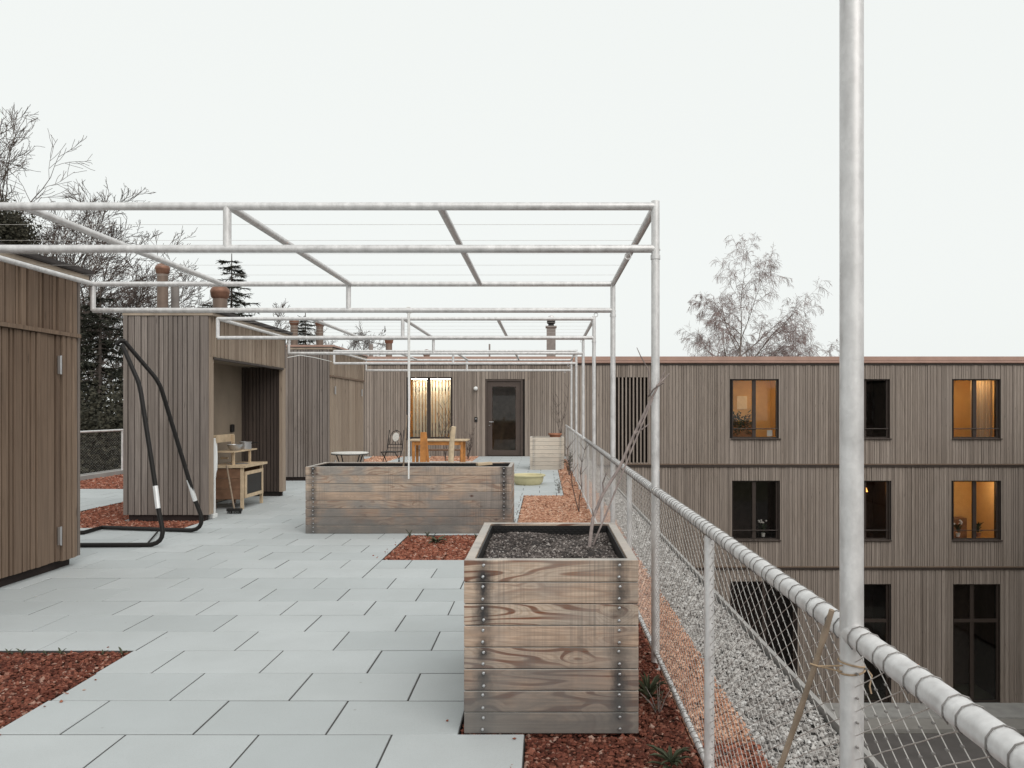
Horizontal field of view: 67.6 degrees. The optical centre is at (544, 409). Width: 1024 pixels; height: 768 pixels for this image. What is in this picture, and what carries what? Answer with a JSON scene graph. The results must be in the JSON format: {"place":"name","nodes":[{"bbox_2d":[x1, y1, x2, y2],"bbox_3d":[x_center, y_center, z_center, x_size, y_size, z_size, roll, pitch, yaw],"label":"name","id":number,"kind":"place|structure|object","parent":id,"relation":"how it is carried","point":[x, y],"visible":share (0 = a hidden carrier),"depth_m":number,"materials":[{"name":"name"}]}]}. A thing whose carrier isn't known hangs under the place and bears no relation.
{"place":"outdoors","nodes":[
{"label":"outdoors","id":0,"kind":"place"},
{"bbox_2d":[0,456,572,767],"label":"paving","id":1,"kind":"structure","parent":0,"point":[149,719],"depth_m":4.74,"materials":[{"name":"concrete"}]},
{"bbox_2d":[0,242,93,586],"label":"storage hut","id":2,"kind":"object","parent":1,"relation":"on","point":[40,335],"visible":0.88,"depth_m":6.66,"materials":[{"name":"wood"}]},
{"bbox_2d":[0,327,61,578],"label":"door","id":3,"kind":"structure","parent":2,"relation":"in","point":[30,362],"depth_m":6.55,"materials":[{"name":"wood"}]},
{"bbox_2d":[80,338,203,546],"bbox_3d":[-5.043,0.335,8.700,2.003,2.257,1.248,0,0,0],"label":"swing stand","id":4,"kind":"object","parent":1,"relation":"on","point":[162,528],"visible":0.95,"depth_m":8.49,"materials":[{"name":"metal"}]},
{"bbox_2d":[122,313,292,520],"bbox_3d":[-4.942,0.069,11.559,1.243,2.793,3.110,0,0,0],"label":"storage hut","id":5,"kind":"object","parent":1,"relation":"on","point":[212,384],"visible":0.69,"depth_m":10.04,"materials":[{"name":"brown wood"}]},
{"bbox_2d":[155,263,169,307],"bbox_3d":[-5.350,-1.676,10.700,0.197,0.752,0.194,0,0,0],"label":"vent pipe","id":6,"kind":"object","parent":5,"relation":"on","point":[162,271],"visible":0.84,"depth_m":10.63,"materials":[{"name":"orange metal"}]},
{"bbox_2d":[171,287,178,307],"bbox_3d":[-5.271,-1.548,10.900,0.110,0.495,0.110,0,0,0],"label":"vent pipe","id":7,"kind":"object","parent":5,"relation":"on","point":[174,297],"visible":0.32,"depth_m":10.85,"materials":[{"name":"silver metal"}]},
{"bbox_2d":[210,287,229,307],"bbox_3d":[-4.757,-1.566,11.200,0.272,0.532,0.268,0,0,0],"label":"vent pipe","id":8,"kind":"object","parent":5,"relation":"on","point":[220,296],"visible":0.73,"depth_m":11.11,"materials":[{"name":"orange metal"}]},
{"bbox_2d":[230,424,234,431],"bbox_3d":[-5.088,0.303,12.450,0.050,0.124,0.100,0,0,0],"label":"socket","id":9,"kind":"object","parent":5,"relation":"attached to","point":[232,427],"visible":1,"depth_m":12.41,"materials":[{"name":"black plastic"}]},
{"bbox_2d":[209,438,217,518],"bbox_3d":[-4.501,0.925,10.310,0.130,1.080,0.140,0,0,0],"label":"white post","id":10,"kind":"object","parent":1,"relation":"on","point":[213,515],"visible":0.58,"depth_m":10.31,"materials":[{"name":"plastic"}]},
{"bbox_2d":[216,443,217,472],"bbox_3d":[-4.470,0.663,10.340,0.032,0.536,0.092,0,0,24],"label":"white cloth","id":11,"kind":"object","parent":10,"relation":"hanging from","point":[216,458],"visible":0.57,"depth_m":10.37,"materials":[{"name":"fabric"}]},
{"bbox_2d":[226,465,242,513],"bbox_3d":[-4.473,1.131,10.843,0.480,0.665,0.175,0,0,40],"label":"broom","id":12,"kind":"object","parent":1,"relation":"on","point":[233,510],"visible":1,"depth_m":10.75,"materials":[{"name":"brown wood"}]},
{"bbox_2d":[214,434,266,508],"bbox_3d":[-4.638,0.922,11.535,0.535,1.085,1.230,0,0,0],"label":"play kitchen","id":13,"kind":"object","parent":1,"relation":"on","point":[246,479],"visible":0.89,"depth_m":11.25,"materials":[{"name":"brown wood"}]},
{"bbox_2d":[227,444,242,450],"bbox_3d":[-4.660,0.569,11.500,0.230,0.090,0.230,0,0,0],"label":"steel bowl","id":14,"kind":"object","parent":13,"relation":"on","point":[233,447],"visible":1,"depth_m":11.44,"materials":[{"name":"silver metal"}]},
{"bbox_2d":[239,441,259,448],"bbox_3d":[-4.614,0.557,11.922,0.304,0.115,0.202,0,0,-25],"label":"cooking pot","id":15,"kind":"object","parent":13,"relation":"on","point":[247,444],"visible":0.87,"depth_m":11.84,"materials":[{"name":"metal"}]},
{"bbox_2d":[244,468,262,497],"bbox_3d":[-4.408,1.110,11.600,0.020,0.390,0.700,0,0,0],"label":"door","id":16,"kind":"structure","parent":13,"relation":"in","point":[253,479],"depth_m":11.57,"materials":[{"name":"brown wood"}]},
{"bbox_2d":[0,497,521,767],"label":"stray chips","id":17,"kind":"object","parent":1,"relation":"on","point":[61,701],"visible":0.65,"depth_m":3.93,"materials":[{"name":"red brick"}]},
{"bbox_2d":[286,345,368,480],"bbox_3d":[-4.942,0.069,17.219,1.243,2.793,3.110,0,0,0],"label":"storage hut","id":18,"kind":"object","parent":1,"relation":"on","point":[324,408],"visible":0.64,"depth_m":15.71,"materials":[{"name":"wood"}]},
{"bbox_2d":[289,321,298,344],"bbox_3d":[-5.308,-1.622,16.200,0.204,0.644,0.201,0,0,0],"label":"vent pipe","id":19,"kind":"object","parent":18,"relation":"on","point":[295,332],"visible":0.44,"depth_m":16.14,"materials":[{"name":"orange metal"}]},
{"bbox_2d":[315,321,323,344],"bbox_3d":[-4.882,-1.626,16.600,0.204,0.653,0.201,0,0,0],"label":"vent pipe","id":20,"kind":"object","parent":18,"relation":"on","point":[319,332],"visible":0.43,"depth_m":16.54,"materials":[{"name":"orange metal"}]},
{"bbox_2d":[333,378,347,461],"bbox_3d":[-4.406,0.352,16.587,0.068,2.047,1.194,0,0,0],"label":"door","id":21,"kind":"structure","parent":18,"relation":"in","point":[340,386],"depth_m":16.54,"materials":[{"name":"wood"}]},
{"bbox_2d":[348,380,362,461],"bbox_3d":[-4.406,0.352,17.809,0.068,2.047,1.189,0,0,0],"label":"door","id":22,"kind":"structure","parent":18,"relation":"in","point":[355,392],"depth_m":17.79,"materials":[{"name":"wood"}]},
{"bbox_2d":[331,451,368,461],"bbox_3d":[-3.502,1.119,13.750,0.662,0.701,0.660,0,0,0],"label":"bistro table","id":23,"kind":"object","parent":1,"relation":"on","point":[359,453],"visible":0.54,"depth_m":13.63,"materials":[{"name":"white metal"}]},
{"bbox_2d":[381,430,403,461],"bbox_3d":[-3.651,0.982,18.337,0.422,0.979,0.497,0,0,14],"label":"bistro chair","id":24,"kind":"object","parent":1,"relation":"on","point":[396,435],"visible":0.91,"depth_m":18.49,"materials":[{"name":"black metal"}]},
{"bbox_2d":[305,462,513,533],"bbox_3d":[-1.606,1.070,9.421,2.439,0.790,0.808,0,0,0],"label":"wooden planter","id":25,"kind":"object","parent":1,"relation":"on","point":[391,497],"visible":0.92,"depth_m":9.02,"materials":[{"name":"brown wood"}]},
{"bbox_2d":[403,415,406,465],"bbox_3d":[-1.723,0.394,9.446,0.023,0.656,0.080,0,0,39],"label":"bamboo cane","id":26,"kind":"object","parent":25,"relation":"on","point":[405,442],"visible":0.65,"depth_m":9.44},
{"bbox_2d":[476,462,492,465],"bbox_3d":[-0.737,0.663,9.354,0.184,0.042,0.100,0,0,-19],"label":"wood offcut","id":27,"kind":"object","parent":25,"relation":"on","point":[483,463],"visible":1,"depth_m":9.31,"materials":[{"name":"brown wood"}]},
{"bbox_2d":[420,432,428,461],"bbox_3d":[-2.274,0.948,14.612,0.227,1.038,0.075,0,0,0],"label":"orange post","id":28,"kind":"object","parent":1,"relation":"on","point":[424,454],"visible":0.53,"depth_m":14.57,"materials":[{"name":"orange wood"}]},
{"bbox_2d":[419,449,459,450],"bbox_3d":[-2.615,1.238,19.500,1.200,0.455,0.300,0,0,0],"label":"garden bench","id":29,"kind":"object","parent":1,"relation":"on","point":[441,449],"visible":0.21,"depth_m":19.35,"materials":[{"name":"brown wood"}]},
{"bbox_2d":[410,439,469,461],"bbox_3d":[-2.560,1.094,18.600,1.420,0.743,0.660,0,0,0],"label":"garden table","id":30,"kind":"object","parent":1,"relation":"on","point":[460,442],"visible":0.88,"depth_m":18.32,"materials":[{"name":"brown wood"}]},
{"bbox_2d":[448,426,455,461],"bbox_3d":[-1.814,0.899,14.835,0.130,1.158,0.307,0,0,-44],"label":"debarked log","id":31,"kind":"object","parent":1,"relation":"on","point":[451,445],"visible":0.58,"depth_m":14.76,"materials":[{"name":"beige wood"}]},
{"bbox_2d":[514,473,544,484],"bbox_3d":[-0.316,1.367,14.974,0.680,0.195,0.680,0,0,0],"label":"sand tub","id":32,"kind":"object","parent":1,"relation":"on","point":[528,478],"visible":0.92,"depth_m":14.74,"materials":[{"name":"yellow plastic"}]},
{"bbox_2d":[530,436,563,469],"bbox_3d":[0.065,1.070,18.983,0.833,0.790,0.808,0,0,0],"label":"wooden planter","id":33,"kind":"object","parent":1,"relation":"on","point":[546,452],"visible":0.99,"depth_m":18.59,"materials":[{"name":"brown wood"}]},
{"bbox_2d":[548,433,561,436],"bbox_3d":[0.267,0.660,18.886,0.330,0.150,0.330,0,0,0],"label":"terracotta bowl","id":34,"kind":"object","parent":33,"relation":"on","point":[554,434],"visible":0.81,"depth_m":18.76,"materials":[{"name":"ceramic"}]},
{"bbox_2d":[551,383,568,436],"bbox_3d":[0.384,0.032,19.039,0.482,1.410,0.386,0,0,0],"label":"bare shrub","id":35,"kind":"object","parent":33,"relation":"on","point":[559,412],"visible":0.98,"depth_m":19.02,"materials":[{"name":"brown plant"}]},
{"bbox_2d":[556,473,565,492],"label":"weed","id":36,"kind":"object","parent":1,"relation":"on","point":[559,486],"visible":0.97,"depth_m":13.41,"materials":[{"name":"grey plant"}]},
{"bbox_2d":[0,0,1023,412],"label":"sky","id":37,"kind":"structure","parent":0,"point":[724,114],"materials":[{"name":"white"}]},
{"bbox_2d":[577,457,867,767],"bbox_3d":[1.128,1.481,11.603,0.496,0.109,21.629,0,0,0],"label":"grey gravel","id":38,"kind":"structure","parent":0,"point":[817,743],"depth_m":4.23,"materials":[{"name":"grey gravel"}]},
{"bbox_2d":[824,703,1023,717],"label":"pavement edge","id":39,"kind":"object","parent":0,"point":[1006,710],"depth_m":23.31,"materials":[{"name":"concrete"}]},
{"bbox_2d":[864,684,993,698],"bbox_3d":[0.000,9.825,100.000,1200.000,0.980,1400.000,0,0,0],"label":"ground","id":40,"kind":"structure","parent":0,"point":[979,692],"depth_m":25.19,"materials":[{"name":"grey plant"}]},
{"bbox_2d":[0,191,49,253],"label":"evergreen tree","id":41,"kind":"object","parent":40,"relation":"on","point":[14,232],"visible":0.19,"depth_m":28.44,"materials":[{"name":"green plant"}]},
{"bbox_2d":[0,130,80,244],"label":"bare tree","id":42,"kind":"object","parent":40,"relation":"on","point":[18,194],"visible":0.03,"depth_m":32.49,"materials":[{"name":"grey plant"}]},
{"bbox_2d":[0,104,163,381],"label":"bare tree","id":43,"kind":"object","parent":40,"relation":"on","point":[4,174],"visible":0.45,"depth_m":31.88,"materials":[{"name":"brown plant"}]},
{"bbox_2d":[80,304,115,469],"bbox_3d":[-15.730,2.955,24.959,4.700,13.323,5.528,0,0,0],"label":"spruce tree","id":44,"kind":"object","parent":40,"relation":"on","point":[81,356],"visible":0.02,"depth_m":25.27,"materials":[{"name":"green plant"}]},
{"bbox_2d":[28,199,168,406],"bbox_3d":[-22.254,0.171,33.904,8.719,18.898,12.765,0,0,0],"label":"bare tree","id":45,"kind":"object","parent":40,"relation":"on","point":[81,255],"visible":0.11,"depth_m":34.16,"materials":[{"name":"grey plant"}]},
{"bbox_2d":[80,356,122,473],"bbox_3d":[-12.210,3.912,21.437,9.155,11.412,7.059,0,0,0],"label":"evergreen tree","id":46,"kind":"object","parent":40,"relation":"on","point":[95,423],"visible":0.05,"depth_m":20.99,"materials":[{"name":"green plant"}]},
{"bbox_2d":[80,287,122,460],"bbox_3d":[-15.630,2.616,27.007,5.822,14.000,5.278,0,0,0],"label":"spruce tree","id":47,"kind":"object","parent":40,"relation":"on","point":[101,348],"visible":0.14,"depth_m":26.94,"materials":[{"name":"green plant"}]},
{"bbox_2d":[25,179,196,401],"bbox_3d":[-23.769,-0.908,36.658,13.368,21.088,14.112,0,0,0],"label":"bare tree","id":48,"kind":"object","parent":40,"relation":"on","point":[87,216],"visible":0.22,"depth_m":37.38,"materials":[{"name":"brown plant"}]},
{"bbox_2d":[13,210,211,435],"bbox_3d":[-19.867,0.439,33.571,10.713,18.398,11.242,0,0,0],"label":"bare tree","id":49,"kind":"object","parent":40,"relation":"on","point":[151,297],"visible":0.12,"depth_m":34.40,"materials":[{"name":"brown plant"}]},
{"bbox_2d":[103,337,122,454],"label":"spruce tree","id":50,"kind":"object","parent":40,"relation":"on","point":[120,368],"visible":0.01,"depth_m":29.55,"materials":[{"name":"green plant"}]},
{"bbox_2d":[80,283,211,406],"bbox_3d":[-22.542,1.695,38.869,13.164,15.855,9.380,0,0,0],"label":"bare tree","id":51,"kind":"object","parent":40,"relation":"on","point":[106,335],"visible":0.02,"depth_m":38.03,"materials":[{"name":"grey plant"}]},
{"bbox_2d":[197,253,259,316],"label":"spruce tree","id":52,"kind":"object","parent":40,"relation":"on","point":[232,298],"visible":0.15,"depth_m":37.95,"materials":[{"name":"green plant"}]},
{"bbox_2d":[179,299,289,344],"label":"bare tree","id":53,"kind":"object","parent":40,"relation":"on","point":[283,305],"visible":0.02,"depth_m":40.88,"materials":[{"name":"grey plant"}]},
{"bbox_2d":[297,313,315,344],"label":"spruce tree","id":54,"kind":"object","parent":40,"relation":"on","point":[301,332],"visible":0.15,"depth_m":45.88,"materials":[{"name":"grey plant"}]},
{"bbox_2d":[299,323,385,355],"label":"bare tree","id":55,"kind":"object","parent":40,"relation":"on","point":[358,343],"visible":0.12,"depth_m":50.66,"materials":[{"name":"grey plant"}]},
{"bbox_2d":[80,457,883,767],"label":"terrace wing","id":56,"kind":"structure","parent":40,"relation":"on","point":[868,761],"depth_m":4.51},
{"bbox_2d":[364,356,1023,702],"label":"apartment building","id":57,"kind":"structure","parent":40,"relation":"on","point":[943,444],"depth_m":23.93,"materials":[{"name":"brown wood"}]},
{"bbox_2d":[384,340,392,355],"bbox_3d":[-5.292,-2.059,26.000,0.299,0.838,0.295,0,0,0],"label":"vent pipe","id":58,"kind":"object","parent":57,"relation":"on","point":[388,344],"visible":0.58,"depth_m":25.90,"materials":[{"name":"orange metal"}]},
{"bbox_2d":[406,377,452,439],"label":"window","id":59,"kind":"structure","parent":57,"relation":"in","point":[427,394],"depth_m":24.37,"materials":[{"name":"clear glass"}]},
{"bbox_2d":[485,379,522,455],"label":"door","id":60,"kind":"structure","parent":57,"relation":"in","point":[503,397],"depth_m":26.95,"materials":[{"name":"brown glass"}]},
{"bbox_2d":[546,315,556,355],"bbox_3d":[0.256,-2.612,29.000,0.420,1.945,0.420,0,0,0],"label":"chimney","id":61,"kind":"object","parent":57,"relation":"on","point":[551,344],"visible":0.6,"depth_m":28.83,"materials":[{"name":"black metal"}]},
{"bbox_2d":[733,410,751,434],"bbox_3d":[6.311,0.572,24.574,0.913,1.140,0.666,0,0,0],"label":"potted plant","id":62,"kind":"object","parent":57,"relation":"on","point":[741,424],"visible":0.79,"depth_m":24.47,"materials":[{"name":"green plant"}]},
{"bbox_2d":[731,379,780,439],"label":"window","id":63,"kind":"structure","parent":57,"relation":"in","point":[760,396],"depth_m":25.96,"materials":[{"name":"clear glass"}]},
{"bbox_2d":[732,481,780,540],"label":"window","id":64,"kind":"structure","parent":57,"relation":"in","point":[752,501],"depth_m":25.96,"materials":[{"name":"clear glass"}]},
{"bbox_2d":[758,519,766,536],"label":"potted plant","id":65,"kind":"object","parent":57,"relation":"on","point":[762,527],"visible":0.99,"depth_m":24.17,"materials":[{"name":"green plant"}]},
{"bbox_2d":[733,581,795,673],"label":"window","id":66,"kind":"structure","parent":57,"relation":"in","point":[780,601],"depth_m":25.96,"materials":[{"name":"black glass"}]},
{"bbox_2d":[767,430,771,435],"bbox_3d":[7.129,0.747,24.157,0.169,0.190,0.015,0,0,0],"label":"white card","id":67,"kind":"object","parent":57,"relation":"on","point":[769,432],"visible":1,"depth_m":24.15,"materials":[{"name":"paper"}]},
{"bbox_2d":[864,584,889,702],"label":"window","id":68,"kind":"structure","parent":57,"relation":"in","point":[876,596],"depth_m":25.45,"materials":[{"name":"black glass"}]},
{"bbox_2d":[864,379,891,439],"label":"window","id":69,"kind":"structure","parent":57,"relation":"in","point":[876,391],"depth_m":25.37,"materials":[{"name":"black glass"}]},
{"bbox_2d":[864,481,891,540],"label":"window","id":70,"kind":"structure","parent":57,"relation":"in","point":[876,493],"depth_m":25.37,"materials":[{"name":"black glass"}]},
{"bbox_2d":[954,520,962,536],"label":"potted plant","id":71,"kind":"object","parent":57,"relation":"on","point":[957,528],"visible":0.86,"depth_m":24.15,"materials":[{"name":"green plant"}]},
{"bbox_2d":[953,584,999,701],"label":"window","id":72,"kind":"structure","parent":57,"relation":"in","point":[973,604],"depth_m":25.39,"materials":[{"name":"black glass"}]},
{"bbox_2d":[952,379,1002,439],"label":"window","id":73,"kind":"structure","parent":57,"relation":"in","point":[973,399],"depth_m":24.30,"materials":[{"name":"clear glass"}]},
{"bbox_2d":[952,481,1002,540],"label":"window","id":74,"kind":"structure","parent":57,"relation":"in","point":[973,501],"depth_m":25.39,"materials":[{"name":"orange glass"}]},
{"bbox_2d":[976,522,983,536],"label":"potted plant","id":75,"kind":"object","parent":57,"relation":"on","point":[978,528],"visible":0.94,"depth_m":24.15,"materials":[{"name":"green plant"}]},
{"bbox_2d":[676,234,838,355],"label":"birch tree","id":76,"kind":"object","parent":40,"relation":"on","point":[790,335],"visible":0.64,"depth_m":50.18,"materials":[{"name":"brown plant"}]},
{"bbox_2d":[864,733,1023,767],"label":"courtyard road","id":77,"kind":"structure","parent":0,"point":[957,751],"depth_m":20.79,"materials":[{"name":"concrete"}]},
{"bbox_2d":[864,718,1023,732],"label":"pavement","id":78,"kind":"structure","parent":0,"point":[912,724],"depth_m":22.27,"materials":[{"name":"grey concrete"}]},
{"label":"deck","id":79,"kind":"structure","parent":0,"visible":0},
{"bbox_2d":[80,429,122,480],"bbox_3d":[-9.620,0.969,9.500,0.120,1.053,27.000,0,0,0],"label":"railing","id":80,"kind":"object","parent":79,"relation":"on","point":[98,475],"visible":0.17,"depth_m":16.67,"materials":[{"name":"metal"}]},
{"bbox_2d":[0,509,758,767],"bbox_3d":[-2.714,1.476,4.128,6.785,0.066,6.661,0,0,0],"label":"damp red chips","id":81,"kind":"object","parent":79,"relation":"on","point":[19,689],"visible":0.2,"depth_m":3.68,"materials":[{"name":"red gravel"}]},
{"bbox_2d":[0,200,659,670],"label":"pergola frame","id":82,"kind":"object","parent":81,"relation":"on","point":[238,208],"visible":0.91,"depth_m":4.43,"materials":[{"name":"metal"}]},
{"bbox_2d":[406,307,410,478],"bbox_3d":[-1.277,-0.159,7.190,0.070,1.621,0.026,0,0,0],"label":"hanging cord","id":83,"kind":"object","parent":82,"relation":"hanging from","point":[408,325],"visible":1,"depth_m":7.18,"materials":[{"name":"white metal"}]},
{"bbox_2d":[80,474,773,767],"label":"red chips","id":84,"kind":"object","parent":81,"relation":"on","point":[414,547],"visible":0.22,"depth_m":8.43,"materials":[{"name":"brick"}]},
{"bbox_2d":[428,535,446,543],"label":"weed","id":85,"kind":"object","parent":81,"relation":"on","point":[433,539],"visible":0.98,"depth_m":8.40,"materials":[{"name":"green plant"}]},
{"bbox_2d":[464,523,638,732],"bbox_3d":[0.031,1.073,4.022,0.791,0.785,1.158,0,0,0],"label":"wooden planter","id":86,"kind":"object","parent":81,"relation":"on","point":[551,628],"visible":0.98,"depth_m":3.45,"materials":[{"name":"brown wood"}]},
{"bbox_2d":[592,398,653,544],"bbox_3d":[0.439,0.336,4.247,0.411,0.808,0.015,0,0,-28],"label":"bamboo cane","id":87,"kind":"object","parent":86,"relation":"on","point":[599,529],"visible":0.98,"depth_m":4.24,"materials":[{"name":"beige plant"}]},
{"bbox_2d":[588,348,668,546],"bbox_3d":[0.500,0.216,4.253,0.663,1.132,0.180,0,0,-31],"label":"bare sapling","id":88,"kind":"object","parent":86,"relation":"on","point":[604,490],"visible":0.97,"depth_m":4.28,"materials":[{"name":"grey plant"}]},
{"bbox_2d":[638,671,665,699],"bbox_3d":[0.521,1.415,3.823,0.184,0.170,0.210,0,0,0],"label":"weed","id":89,"kind":"object","parent":81,"relation":"on","point":[651,688],"visible":0.81,"depth_m":3.84,"materials":[{"name":"green plant"}]},
{"bbox_2d":[640,682,672,712],"bbox_3d":[0.548,1.413,3.704,0.134,0.178,0.157,0,0,34],"label":"weed","id":90,"kind":"object","parent":81,"relation":"on","point":[658,707],"visible":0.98,"depth_m":3.71,"materials":[{"name":"green plant"}]},
{"bbox_2d":[646,744,690,767],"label":"weed","id":91,"kind":"object","parent":81,"relation":"on","point":[675,758],"visible":1,"depth_m":3.13,"materials":[{"name":"green plant"}]},
{"bbox_2d":[777,609,834,767],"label":"bamboo cane","id":92,"kind":"object","parent":81,"relation":"on","point":[806,691],"visible":1,"depth_m":1.61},
{"bbox_2d":[839,0,863,767],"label":"pergola frame","id":93,"kind":"object","parent":81,"relation":"on","point":[851,312],"visible":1,"depth_m":1.58,"materials":[{"name":"metal"}]},
{"bbox_2d":[810,658,872,693],"bbox_3d":[0.618,0.558,1.605,0.127,0.064,0.057,0,0,0],"label":"rope tie","id":94,"kind":"object","parent":93,"relation":"attached to","point":[837,670],"visible":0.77,"depth_m":1.59,"materials":[{"name":"fabric"}]},
{"bbox_2d":[559,476,750,748],"bbox_3d":[-2.175,1.503,13.650,6.242,0.024,20.492,0,0,0],"label":"dry chip bed","id":95,"kind":"object","parent":79,"relation":"on","point":[686,728],"visible":0.03,"depth_m":3.77,"materials":[{"name":"brown wood"}]},
{"bbox_2d":[216,316,595,521],"bbox_3d":[-1.779,0.141,11.315,4.990,2.707,2.890,0,0,0],"label":"pergola frame","id":96,"kind":"object","parent":95,"relation":"on","point":[402,336],"visible":0.9,"depth_m":9.94,"materials":[{"name":"metal"}]},
{"bbox_2d":[434,398,454,459],"bbox_3d":[-2.872,0.532,21.970,0.586,1.869,0.675,0,0,-23],"label":"bare shrub","id":97,"kind":"object","parent":95,"relation":"on","point":[449,426],"visible":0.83,"depth_m":21.95,"materials":[{"name":"brown plant"}]},
{"bbox_2d":[333,350,577,481],"bbox_3d":[-1.779,0.141,16.815,4.990,2.707,2.890,0,0,0],"label":"pergola frame","id":98,"kind":"object","parent":95,"relation":"on","point":[467,363],"visible":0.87,"depth_m":15.44,"materials":[{"name":"metal"}]},
{"bbox_2d":[464,428,474,458],"bbox_3d":[-2.253,0.967,22.326,0.398,1.000,0.407,0,0,23],"label":"bare shrub","id":99,"kind":"object","parent":95,"relation":"on","point":[470,447],"visible":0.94,"depth_m":22.31,"materials":[{"name":"brown plant"}]},
{"bbox_2d":[364,456,753,742],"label":"dry chips","id":100,"kind":"object","parent":95,"relation":"on","point":[545,509],"visible":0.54,"depth_m":5.50,"materials":[{"name":"orange wood"}]},
{"bbox_2d":[561,449,572,474],"bbox_3d":[0.594,1.183,17.019,0.398,0.637,0.400,0,0,43],"label":"weed","id":101,"kind":"object","parent":95,"relation":"on","point":[570,460],"visible":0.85,"depth_m":16.96,"materials":[{"name":"green plant"}]},
{"bbox_2d":[564,439,587,511],"bbox_3d":[0.486,0.944,11.028,0.424,1.076,0.213,0,0,0],"label":"bare shrub","id":102,"kind":"object","parent":95,"relation":"on","point":[572,485],"visible":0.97,"depth_m":11.02,"materials":[{"name":"brown plant"}]},
{"bbox_2d":[565,425,1023,767],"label":"railing","id":103,"kind":"object","parent":79,"relation":"on","point":[992,736],"visible":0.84,"depth_m":2.37,"materials":[{"name":"metal"}]}
]}

